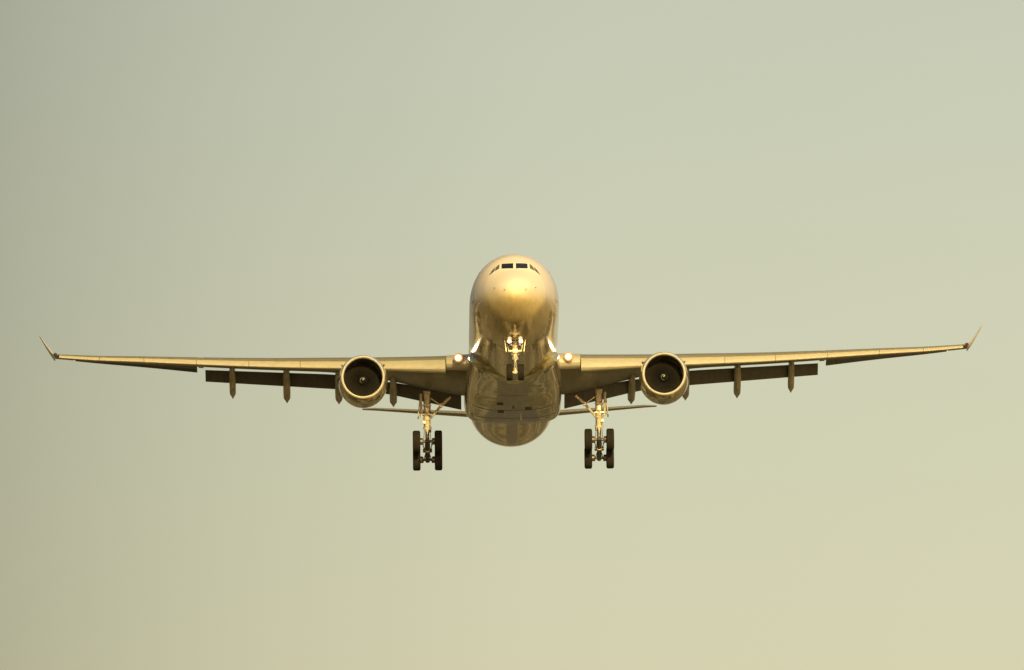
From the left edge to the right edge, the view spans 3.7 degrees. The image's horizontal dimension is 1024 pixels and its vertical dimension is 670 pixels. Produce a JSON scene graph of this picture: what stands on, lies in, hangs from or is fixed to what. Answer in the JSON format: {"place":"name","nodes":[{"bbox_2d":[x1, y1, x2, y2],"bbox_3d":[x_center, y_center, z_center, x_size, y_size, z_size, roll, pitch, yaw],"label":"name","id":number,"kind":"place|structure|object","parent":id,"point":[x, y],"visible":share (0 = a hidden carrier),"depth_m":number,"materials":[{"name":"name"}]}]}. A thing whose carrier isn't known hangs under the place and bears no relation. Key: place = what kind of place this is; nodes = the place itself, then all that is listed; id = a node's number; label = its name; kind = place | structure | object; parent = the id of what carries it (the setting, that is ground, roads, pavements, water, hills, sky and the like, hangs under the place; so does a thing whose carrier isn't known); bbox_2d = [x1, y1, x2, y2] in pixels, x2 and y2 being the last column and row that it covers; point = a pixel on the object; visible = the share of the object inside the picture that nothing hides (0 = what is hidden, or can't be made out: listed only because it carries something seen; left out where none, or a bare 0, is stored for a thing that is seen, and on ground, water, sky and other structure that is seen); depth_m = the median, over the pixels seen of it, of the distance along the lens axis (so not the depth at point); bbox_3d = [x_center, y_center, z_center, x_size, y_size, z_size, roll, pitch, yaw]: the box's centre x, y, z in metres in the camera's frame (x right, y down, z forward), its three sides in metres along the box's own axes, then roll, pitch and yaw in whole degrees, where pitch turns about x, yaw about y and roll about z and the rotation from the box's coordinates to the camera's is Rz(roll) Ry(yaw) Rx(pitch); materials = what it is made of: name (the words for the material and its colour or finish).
{"place":"outdoors","nodes":[
{"label":"outdoors","id":0,"kind":"place"},
{"bbox_2d":[39,254,981,470],"bbox_3d":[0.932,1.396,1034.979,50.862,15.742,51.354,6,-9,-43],"label":"airliner","id":1,"kind":"object","parent":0,"point":[513,376],"visible":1,"depth_m":1025.53,"materials":[{"name":"paint"}]},
{"bbox_2d":[0,0,1023,669],"label":"sky","id":2,"kind":"structure","parent":0,"point":[179,178],"materials":[{"name":"beige"}]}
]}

